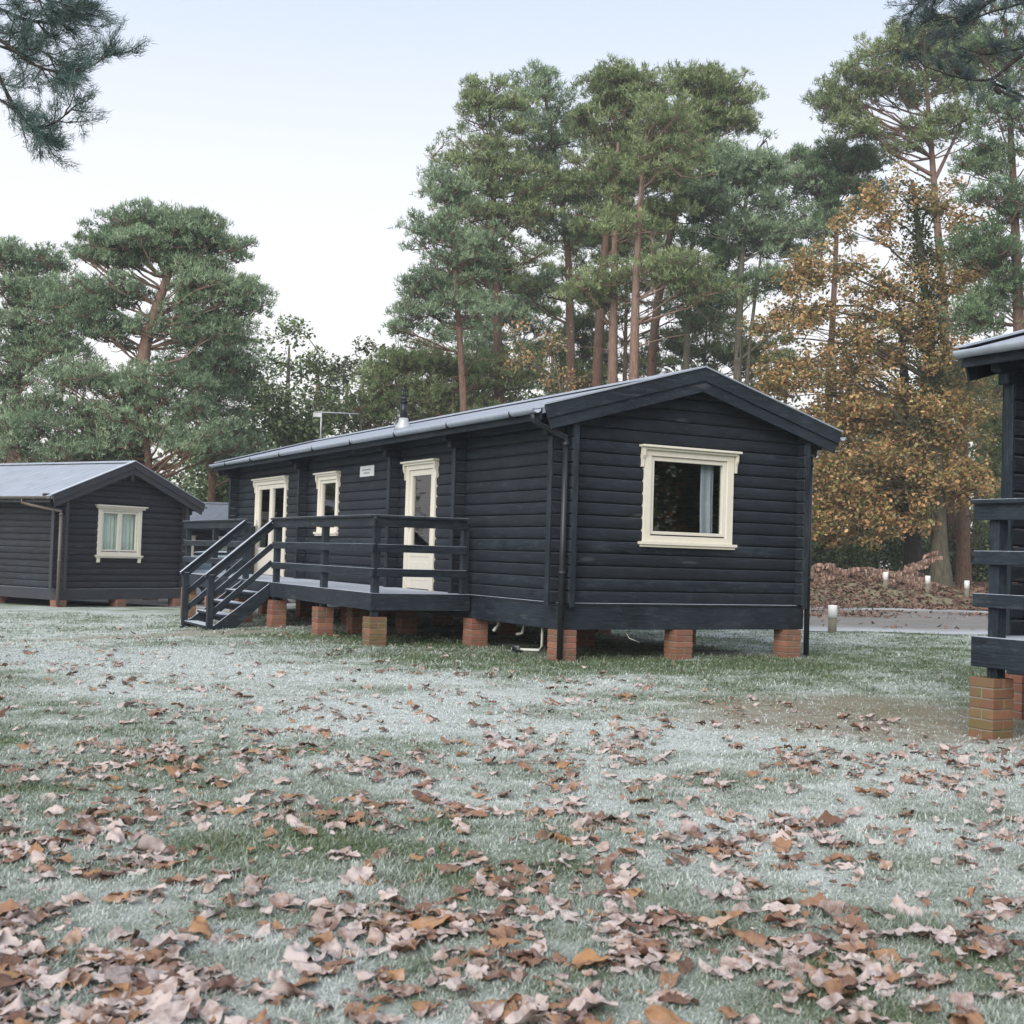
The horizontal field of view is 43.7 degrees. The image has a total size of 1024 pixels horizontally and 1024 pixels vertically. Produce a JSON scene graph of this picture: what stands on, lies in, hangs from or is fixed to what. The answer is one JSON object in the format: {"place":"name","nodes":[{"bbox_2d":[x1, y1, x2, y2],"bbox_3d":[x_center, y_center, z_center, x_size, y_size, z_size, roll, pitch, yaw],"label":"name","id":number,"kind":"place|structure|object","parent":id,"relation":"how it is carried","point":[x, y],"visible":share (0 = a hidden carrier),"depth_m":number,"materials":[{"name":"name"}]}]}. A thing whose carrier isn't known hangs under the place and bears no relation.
{"place":"outdoors","nodes":[
{"label":"outdoors","id":0,"kind":"place"},
{"bbox_2d":[190,551,295,603],"bbox_3d":[-7.338,1.791,34.559,4.039,1.438,1.736,2,-2,-20],"label":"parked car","id":1,"kind":"object","parent":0,"point":[204,568],"visible":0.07,"depth_m":33.70,"materials":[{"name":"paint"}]},
{"bbox_2d":[9,597,987,634],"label":"road","id":2,"kind":"structure","parent":0,"point":[921,623],"depth_m":28.36,"materials":[{"name":"asphalt"}]},
{"bbox_2d":[0,567,1023,1023],"bbox_3d":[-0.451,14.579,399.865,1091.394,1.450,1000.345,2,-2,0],"label":"ground","id":3,"kind":"structure","parent":0,"point":[524,639],"depth_m":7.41,"materials":[{"name":"plant"}]},
{"bbox_2d":[0,973,27,987],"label":"fallen leaf","id":4,"kind":"object","parent":3,"relation":"on","point":[6,980],"visible":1,"depth_m":3.40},
{"bbox_2d":[21,1005,48,1020],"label":"fallen leaf","id":5,"kind":"object","parent":3,"relation":"on","point":[39,1013],"visible":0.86,"depth_m":3.20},
{"bbox_2d":[22,967,68,989],"bbox_3d":[-1.259,1.263,3.445,0.123,0.031,0.076,-10,16,-33],"label":"fallen leaf","id":6,"kind":"object","parent":3,"relation":"on","point":[44,980],"visible":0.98,"depth_m":3.45,"materials":[{"name":"plant"}]},
{"bbox_2d":[0,234,109,462],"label":"pine tree","id":7,"kind":"object","parent":3,"relation":"on","point":[31,347],"visible":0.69,"depth_m":39.74,"materials":[{"name":"green plant"}]},
{"bbox_2d":[35,999,80,1015],"bbox_3d":[-1.157,1.261,3.251,0.091,0.036,0.146,2,-14,27],"label":"fallen leaf","id":8,"kind":"object","parent":3,"relation":"on","point":[47,1009],"visible":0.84,"depth_m":3.23,"materials":[{"name":"plant"}]},
{"bbox_2d":[34,972,84,991],"bbox_3d":[-1.229,1.278,3.459,0.140,0.030,0.078,-15,7,-23],"label":"fallen leaf","id":9,"kind":"object","parent":3,"relation":"on","point":[74,976],"visible":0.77,"depth_m":3.46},
{"bbox_2d":[0,0,154,172],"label":"pine tree","id":10,"kind":"object","parent":3,"relation":"on","point":[72,75],"visible":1,"depth_m":11.09,"materials":[{"name":"green plant"}]},
{"bbox_2d":[61,1001,110,1023],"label":"fallen leaf","id":11,"kind":"object","parent":3,"relation":"on","point":[84,1014],"visible":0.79,"depth_m":3.18,"materials":[{"name":"plant"}]},
{"bbox_2d":[0,461,207,606],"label":"log cabin","id":12,"kind":"object","parent":3,"relation":"on","point":[113,533],"visible":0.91,"depth_m":29.37,"materials":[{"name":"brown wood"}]},
{"bbox_2d":[94,504,147,562],"bbox_3d":[-9.138,0.517,29.653,0.267,1.320,1.450,1,-2,33],"label":"window","id":13,"kind":"structure","parent":12,"relation":"in","point":[119,529],"depth_m":29.66,"materials":[{"name":"beige paint"}]},
{"bbox_2d":[94,997,129,1009],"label":"fallen leaf","id":14,"kind":"object","parent":3,"relation":"on","point":[112,1001],"visible":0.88,"depth_m":3.29,"materials":[{"name":"plant"}]},
{"bbox_2d":[100,981,129,998],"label":"fallen leaf","id":15,"kind":"object","parent":3,"relation":"on","point":[114,991],"visible":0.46,"depth_m":3.36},
{"bbox_2d":[104,965,140,989],"bbox_3d":[-1.037,1.285,3.476,0.149,0.047,0.216,26,-4,-6],"label":"fallen leaf","id":16,"kind":"object","parent":3,"relation":"on","point":[119,974],"visible":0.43,"depth_m":3.48,"materials":[{"name":"plant"}]},
{"bbox_2d":[0,348,249,599],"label":"pine tree","id":17,"kind":"object","parent":3,"relation":"on","point":[104,426],"visible":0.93,"depth_m":35.68,"materials":[{"name":"green plant"}]},
{"bbox_2d":[128,1020,152,1023],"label":"fallen leaf","id":18,"kind":"object","parent":3,"relation":"on","point":[146,1022],"visible":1,"depth_m":3.14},
{"bbox_2d":[141,998,190,1023],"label":"fallen leaf","id":19,"kind":"object","parent":18,"relation":"on","point":[173,1012],"visible":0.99,"depth_m":3.19,"materials":[{"name":"plant"}]},
{"bbox_2d":[20,196,279,462],"bbox_3d":[-10.680,-3.193,37.132,7.604,12.053,3.413,2,-2,0],"label":"pine tree","id":20,"kind":"object","parent":3,"relation":"on","point":[174,242],"visible":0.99,"depth_m":36.79,"materials":[{"name":"green plant"}]},
{"bbox_2d":[149,977,177,994],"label":"fallen leaf","id":21,"kind":"object","parent":3,"relation":"on","point":[168,985],"visible":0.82,"depth_m":3.37,"materials":[{"name":"plant"}]},
{"bbox_2d":[159,968,200,984],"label":"fallen leaf","id":22,"kind":"object","parent":3,"relation":"on","point":[188,978],"visible":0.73,"depth_m":3.50,"materials":[{"name":"plant"}]},
{"bbox_2d":[170,985,201,1008],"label":"fallen leaf","id":23,"kind":"object","parent":3,"relation":"on","point":[192,993],"visible":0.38,"depth_m":3.34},
{"bbox_2d":[176,981,211,991],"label":"fallen leaf","id":24,"kind":"object","parent":3,"relation":"on","point":[203,986],"visible":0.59,"depth_m":3.45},
{"bbox_2d":[190,502,228,594],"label":"log cabin","id":25,"kind":"object","parent":3,"relation":"on","point":[216,511],"visible":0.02,"depth_m":41.21,"materials":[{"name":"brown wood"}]},
{"bbox_2d":[196,998,223,1023],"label":"fallen leaf","id":26,"kind":"object","parent":3,"relation":"on","point":[209,1010],"visible":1,"depth_m":3.24,"materials":[{"name":"plant"}]},
{"bbox_2d":[150,303,277,501],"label":"pine tree","id":27,"kind":"object","parent":3,"relation":"on","point":[221,362],"visible":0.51,"depth_m":42.76,"materials":[{"name":"green plant"}]},
{"bbox_2d":[182,449,248,502],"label":"evergreen shrub","id":28,"kind":"object","parent":3,"relation":"on","point":[222,492],"visible":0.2,"depth_m":49.47,"materials":[{"name":"green plant"}]},
{"bbox_2d":[224,1015,247,1023],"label":"fallen leaf","id":29,"kind":"object","parent":3,"relation":"on","point":[238,1019],"visible":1,"depth_m":3.18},
{"bbox_2d":[238,983,267,995],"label":"fallen leaf","id":30,"kind":"object","parent":3,"relation":"on","point":[256,988],"visible":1,"depth_m":3.46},
{"bbox_2d":[269,976,313,999],"bbox_3d":[-0.592,1.292,3.447,0.130,0.044,0.094,-2,-44,14],"label":"fallen leaf","id":31,"kind":"object","parent":3,"relation":"on","point":[281,985],"visible":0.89,"depth_m":3.44,"materials":[{"name":"plant"}]},
{"bbox_2d":[229,310,354,450],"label":"broadleaf tree","id":32,"kind":"object","parent":3,"relation":"on","point":[285,427],"visible":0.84,"depth_m":47.92,"materials":[{"name":"green plant"}]},
{"bbox_2d":[272,391,363,446],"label":"evergreen shrub","id":33,"kind":"object","parent":3,"relation":"on","point":[306,410],"visible":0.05,"depth_m":55.56,"materials":[{"name":"green plant"}]},
{"bbox_2d":[180,514,469,645],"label":"timber deck","id":34,"kind":"structure","parent":3,"relation":"on","point":[247,589],"depth_m":18.39,"materials":[{"name":"wood"}]},
{"bbox_2d":[343,1001,363,1016],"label":"fallen leaf","id":35,"kind":"object","parent":3,"relation":"on","point":[352,1007],"visible":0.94,"depth_m":3.35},
{"bbox_2d":[338,987,373,1002],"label":"fallen leaf","id":36,"kind":"object","parent":3,"relation":"on","point":[345,991],"visible":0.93,"depth_m":3.40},
{"bbox_2d":[348,1011,374,1023],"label":"fallen leaf","id":37,"kind":"object","parent":3,"relation":"on","point":[363,1018],"visible":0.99,"depth_m":3.26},
{"bbox_2d":[309,332,422,432],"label":"broadleaf tree","id":38,"kind":"object","parent":3,"relation":"on","point":[342,371],"visible":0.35,"depth_m":54.85,"materials":[{"name":"green plant"}]},
{"bbox_2d":[388,984,415,997],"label":"fallen leaf","id":39,"kind":"object","parent":3,"relation":"on","point":[407,990],"visible":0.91,"depth_m":3.47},
{"bbox_2d":[410,1001,441,1011],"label":"fallen leaf","id":40,"kind":"object","parent":3,"relation":"on","point":[419,1005],"visible":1,"depth_m":3.36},
{"bbox_2d":[335,336,550,427],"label":"pine tree","id":41,"kind":"object","parent":3,"relation":"on","point":[403,367],"visible":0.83,"depth_m":49.66,"materials":[{"name":"green plant"}]},
{"bbox_2d":[378,158,530,411],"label":"pine tree","id":42,"kind":"object","parent":3,"relation":"on","point":[466,243],"visible":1,"depth_m":45.98,"materials":[{"name":"green plant"}]},
{"bbox_2d":[468,1000,504,1019],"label":"fallen leaf","id":43,"kind":"object","parent":3,"relation":"on","point":[494,1009],"visible":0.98,"depth_m":3.33,"materials":[{"name":"plant"}]},
{"bbox_2d":[417,70,567,403],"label":"pine tree","id":44,"kind":"object","parent":3,"relation":"on","point":[483,100],"visible":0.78,"depth_m":50.12,"materials":[{"name":"green plant"}]},
{"bbox_2d":[427,257,565,389],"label":"pine tree","id":45,"kind":"object","parent":3,"relation":"on","point":[482,339],"visible":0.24,"depth_m":57.72,"materials":[{"name":"green plant"}]},
{"bbox_2d":[473,993,521,1005],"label":"fallen leaf","id":46,"kind":"object","parent":3,"relation":"on","point":[516,997],"visible":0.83,"depth_m":3.40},
{"bbox_2d":[0,345,1002,574],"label":"woodland","id":47,"kind":"object","parent":3,"relation":"on","point":[180,477],"visible":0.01,"depth_m":69.10,"materials":[{"name":"green plant"}]},
{"bbox_2d":[472,382,539,407],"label":"evergreen shrub","id":48,"kind":"object","parent":3,"relation":"on","point":[522,397],"visible":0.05,"depth_m":55.86,"materials":[{"name":"green plant"}]},
{"bbox_2d":[499,999,517,1018],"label":"fallen leaf","id":49,"kind":"object","parent":3,"relation":"on","point":[507,1010],"visible":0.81,"depth_m":3.35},
{"bbox_2d":[0,619,1023,1023],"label":"leaf litter","id":50,"kind":"object","parent":3,"relation":"on","point":[404,931],"visible":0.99,"depth_m":4.64,"materials":[{"name":"plant"}]},
{"bbox_2d":[132,978,162,988],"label":"fallen leaf","id":51,"kind":"object","parent":50,"relation":"on","point":[139,983],"visible":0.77,"depth_m":3.43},
{"bbox_2d":[210,974,234,987],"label":"fallen leaf","id":52,"kind":"object","parent":50,"relation":"on","point":[228,979],"visible":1,"depth_m":3.48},
{"bbox_2d":[209,366,845,661],"bbox_3d":[-0.986,-0.121,21.576,4.724,4.558,13.860,3,-2,-28],"label":"log cabin","id":53,"kind":"object","parent":3,"relation":"on","point":[676,506],"visible":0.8,"depth_m":16.13,"materials":[{"name":"black wood"}]},
{"bbox_2d":[251,475,288,576],"bbox_3d":[-4.671,0.281,24.519,0.160,1.883,2.040,3,-2,-28],"label":"door","id":54,"kind":"structure","parent":53,"relation":"in","point":[272,483],"depth_m":24.54,"materials":[{"name":"beige paint"}]},
{"bbox_2d":[313,471,340,535],"bbox_3d":[-3.151,-0.135,21.750,0.160,1.083,1.110,3,-2,-28],"label":"window","id":55,"kind":"structure","parent":53,"relation":"in","point":[322,478],"depth_m":21.90,"materials":[{"name":"beige paint"}]},
{"bbox_2d":[400,458,438,590],"bbox_3d":[-1.340,0.188,18.375,0.160,1.863,1.160,3,-2,-28],"label":"door","id":56,"kind":"structure","parent":53,"relation":"in","point":[411,469],"depth_m":18.43,"materials":[{"name":"beige paint"}]},
{"bbox_2d":[637,444,742,549],"bbox_3d":[2.160,-0.168,15.739,1.490,1.233,0.258,3,-2,-28],"label":"window","id":57,"kind":"structure","parent":53,"relation":"in","point":[649,452],"depth_m":15.78,"materials":[{"name":"beige paint"}]},
{"bbox_2d":[504,1005,554,1023],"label":"fallen leaf","id":58,"kind":"object","parent":3,"relation":"on","point":[522,1014],"visible":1,"depth_m":3.28,"materials":[{"name":"plant"}]},
{"bbox_2d":[515,1000,548,1014],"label":"fallen leaf","id":59,"kind":"object","parent":3,"relation":"on","point":[531,1008],"visible":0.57,"depth_m":3.36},
{"bbox_2d":[493,317,592,396],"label":"birch tree","id":60,"kind":"object","parent":3,"relation":"on","point":[548,345],"visible":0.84,"depth_m":44.18,"materials":[{"name":"green plant"}]},
{"bbox_2d":[486,58,607,391],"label":"pine tree","id":61,"kind":"object","parent":3,"relation":"on","point":[553,138],"visible":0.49,"depth_m":53.08,"materials":[{"name":"green plant"}]},
{"bbox_2d":[510,294,658,395],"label":"pine tree","id":62,"kind":"object","parent":3,"relation":"on","point":[584,323],"visible":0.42,"depth_m":61.65,"materials":[{"name":"green plant"}]},
{"bbox_2d":[567,987,618,1010],"bbox_3d":[0.214,1.309,3.402,0.120,0.056,0.084,3,-2,-25],"label":"fallen leaf","id":63,"kind":"object","parent":3,"relation":"on","point":[592,1000],"visible":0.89,"depth_m":3.40,"materials":[{"name":"plant"}]},
{"bbox_2d":[547,142,705,383],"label":"pine tree","id":64,"kind":"object","parent":3,"relation":"on","point":[597,284],"visible":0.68,"depth_m":47.01,"materials":[{"name":"green plant"}]},
{"bbox_2d":[552,51,702,386],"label":"pine tree","id":65,"kind":"object","parent":3,"relation":"on","point":[610,88],"visible":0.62,"depth_m":50.05,"materials":[{"name":"green plant"}]},
{"bbox_2d":[538,214,763,380],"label":"pine tree","id":66,"kind":"object","parent":3,"relation":"on","point":[626,248],"visible":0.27,"depth_m":60.18,"materials":[{"name":"green plant"}]},
{"bbox_2d":[642,989,691,1004],"bbox_3d":[0.424,1.329,3.495,0.138,0.028,0.075,-5,11,-5],"label":"fallen leaf","id":67,"kind":"object","parent":3,"relation":"on","point":[656,996],"visible":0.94,"depth_m":3.49,"materials":[{"name":"plant"}]},
{"bbox_2d":[644,1004,690,1023],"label":"fallen leaf","id":68,"kind":"object","parent":3,"relation":"on","point":[656,1014],"visible":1,"depth_m":3.30,"materials":[{"name":"plant"}]},
{"bbox_2d":[587,77,754,379],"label":"pine tree","id":69,"kind":"object","parent":3,"relation":"on","point":[671,267],"visible":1,"depth_m":45.07,"materials":[{"name":"green plant"}]},
{"bbox_2d":[658,992,698,1003],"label":"fallen leaf","id":70,"kind":"object","parent":3,"relation":"on","point":[671,997],"visible":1,"depth_m":3.47,"materials":[{"name":"plant"}]},
{"bbox_2d":[653,168,755,369],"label":"pine tree","id":71,"kind":"object","parent":3,"relation":"on","point":[687,317],"visible":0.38,"depth_m":48.97,"materials":[{"name":"green plant"}]},
{"bbox_2d":[641,57,769,376],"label":"pine tree","id":72,"kind":"object","parent":3,"relation":"on","point":[715,93],"visible":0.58,"depth_m":51.01,"materials":[{"name":"green plant"}]},
{"bbox_2d":[618,308,810,392],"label":"pine tree","id":73,"kind":"object","parent":3,"relation":"on","point":[723,351],"visible":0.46,"depth_m":61.80,"materials":[{"name":"green plant"}]},
{"bbox_2d":[718,1006,740,1020],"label":"fallen leaf","id":74,"kind":"object","parent":3,"relation":"on","point":[728,1012],"visible":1,"depth_m":3.37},
{"bbox_2d":[663,128,832,385],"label":"pine tree","id":75,"kind":"object","parent":3,"relation":"on","point":[742,175],"visible":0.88,"depth_m":47.96,"materials":[{"name":"green plant"}]},
{"bbox_2d":[828,605,836,632],"bbox_3d":[5.702,1.954,22.703,0.166,0.590,0.166,2,-2,0],"label":"bollard","id":76,"kind":"object","parent":3,"relation":"on","point":[832,618],"visible":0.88,"depth_m":22.64,"materials":[{"name":"white paint"}]},
{"bbox_2d":[814,992,856,1009],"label":"fallen leaf","id":77,"kind":"object","parent":3,"relation":"on","point":[835,1000],"visible":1,"depth_m":3.47,"materials":[{"name":"plant"}]},
{"bbox_2d":[773,134,898,573],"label":"pine tree","id":78,"kind":"object","parent":3,"relation":"on","point":[842,168],"visible":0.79,"depth_m":56.80,"materials":[{"name":"green plant"}]},
{"bbox_2d":[798,506,880,573],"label":"evergreen shrub","id":79,"kind":"object","parent":3,"relation":"on","point":[819,554],"visible":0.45,"depth_m":51.49,"materials":[{"name":"green plant"}]},
{"bbox_2d":[842,1010,875,1023],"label":"fallen leaf","id":80,"kind":"object","parent":3,"relation":"on","point":[858,1017],"visible":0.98,"depth_m":3.35,"materials":[{"name":"plant"}]},
{"bbox_2d":[856,995,877,1010],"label":"fallen leaf","id":81,"kind":"object","parent":3,"relation":"on","point":[867,1004],"visible":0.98,"depth_m":3.49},
{"bbox_2d":[736,160,1010,585],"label":"oak tree","id":82,"kind":"object","parent":3,"relation":"on","point":[866,405],"visible":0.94,"depth_m":45.84,"materials":[{"name":"brown plant"}]},
{"bbox_2d":[827,527,928,572],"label":"evergreen shrub","id":83,"kind":"object","parent":3,"relation":"on","point":[884,554],"visible":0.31,"depth_m":54.27,"materials":[{"name":"green plant"}]},
{"bbox_2d":[803,575,988,629],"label":"leaf litter","id":84,"kind":"object","parent":3,"relation":"on","point":[939,606],"visible":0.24,"depth_m":39.18,"materials":[{"name":"plant"}]},
{"bbox_2d":[810,551,942,588],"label":"dead bracken","id":85,"kind":"object","parent":84,"relation":"on","point":[910,575],"visible":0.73,"depth_m":42.73,"materials":[{"name":"brown plant"}]},
{"bbox_2d":[798,281,1002,575],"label":"oak tree","id":86,"kind":"object","parent":3,"relation":"on","point":[913,550],"visible":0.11,"depth_m":49.80,"materials":[{"name":"brown plant"}]},
{"bbox_2d":[798,10,1003,580],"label":"pine tree","id":87,"kind":"object","parent":3,"relation":"on","point":[844,108],"visible":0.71,"depth_m":54.27,"materials":[{"name":"green plant"}]},
{"bbox_2d":[906,993,939,1010],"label":"fallen leaf","id":88,"kind":"object","parent":3,"relation":"on","point":[927,1000],"visible":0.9,"depth_m":3.46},
{"bbox_2d":[882,0,1023,109],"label":"pine tree","id":89,"kind":"object","parent":3,"relation":"on","point":[926,12],"visible":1,"depth_m":12.12,"materials":[{"name":"green plant"}]},
{"bbox_2d":[922,519,988,580],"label":"evergreen shrub","id":90,"kind":"object","parent":3,"relation":"on","point":[952,558],"visible":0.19,"depth_m":53.28,"materials":[{"name":"green plant"}]},
{"bbox_2d":[949,1013,979,1023],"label":"fallen leaf","id":91,"kind":"object","parent":3,"relation":"on","point":[961,1020],"visible":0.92,"depth_m":3.36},
{"bbox_2d":[947,1011,984,1023],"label":"fallen leaf","id":92,"kind":"object","parent":3,"relation":"on","point":[975,1013],"visible":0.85,"depth_m":3.36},
{"bbox_2d":[938,355,1001,582],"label":"pine tree","id":93,"kind":"object","parent":3,"relation":"on","point":[963,570],"visible":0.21,"depth_m":51.80,"materials":[{"name":"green plant"}]},
{"bbox_2d":[926,0,1023,582],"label":"pine tree","id":94,"kind":"object","parent":3,"relation":"on","point":[979,309],"visible":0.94,"depth_m":42.07,"materials":[{"name":"green plant"}]},
{"bbox_2d":[945,261,1008,541],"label":"pine tree","id":95,"kind":"object","parent":3,"relation":"on","point":[994,425],"visible":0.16,"depth_m":54.78,"materials":[{"name":"green plant"}]},
{"bbox_2d":[949,498,1012,581],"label":"evergreen shrub","id":96,"kind":"object","parent":3,"relation":"on","point":[984,575],"visible":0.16,"depth_m":52.75,"materials":[{"name":"green plant"}]},
{"bbox_2d":[953,329,1023,719],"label":"log cabin","id":97,"kind":"object","parent":3,"relation":"on","point":[1002,356],"visible":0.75,"depth_m":10.41,"materials":[{"name":"black wood"}]},
{"bbox_2d":[969,498,1023,739],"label":"timber deck","id":98,"kind":"structure","parent":3,"relation":"on","point":[996,652],"depth_m":9.16,"materials":[{"name":"wood"}]},
{"label":"fallen leaf","id":99,"kind":"object","parent":3,"relation":"on","visible":0},
{"bbox_2d":[117,990,145,1006],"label":"fallen leaf","id":100,"kind":"object","parent":99,"relation":"on","point":[138,1002],"visible":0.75,"depth_m":3.30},
{"bbox_2d":[125,990,173,1011],"bbox_3d":[-0.939,1.256,3.282,0.177,0.044,0.110,-16,9,21],"label":"fallen leaf","id":101,"kind":"object","parent":100,"relation":"on","point":[162,997],"visible":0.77,"depth_m":3.28,"materials":[{"name":"plant"}]},
{"label":"fallen leaf","id":102,"kind":"object","parent":3,"relation":"on","visible":0},
{"bbox_2d":[0,992,24,1023],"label":"fallen leaf","id":103,"kind":"object","parent":102,"relation":"on","point":[18,1001],"visible":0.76,"depth_m":3.24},
{"bbox_2d":[0,1007,30,1021],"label":"fallen leaf","id":104,"kind":"object","parent":102,"relation":"on","point":[14,1015],"visible":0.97,"depth_m":3.17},
{"label":"fallen leaf","id":105,"kind":"object","parent":3,"relation":"on","visible":0},
{"bbox_2d":[92,1004,129,1018],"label":"fallen leaf","id":106,"kind":"object","parent":105,"relation":"on","point":[115,1012],"visible":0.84,"depth_m":3.18,"materials":[{"name":"plant"}]},
{"bbox_2d":[0,0,1023,566],"label":"sky","id":107,"kind":"structure","parent":0,"point":[308,125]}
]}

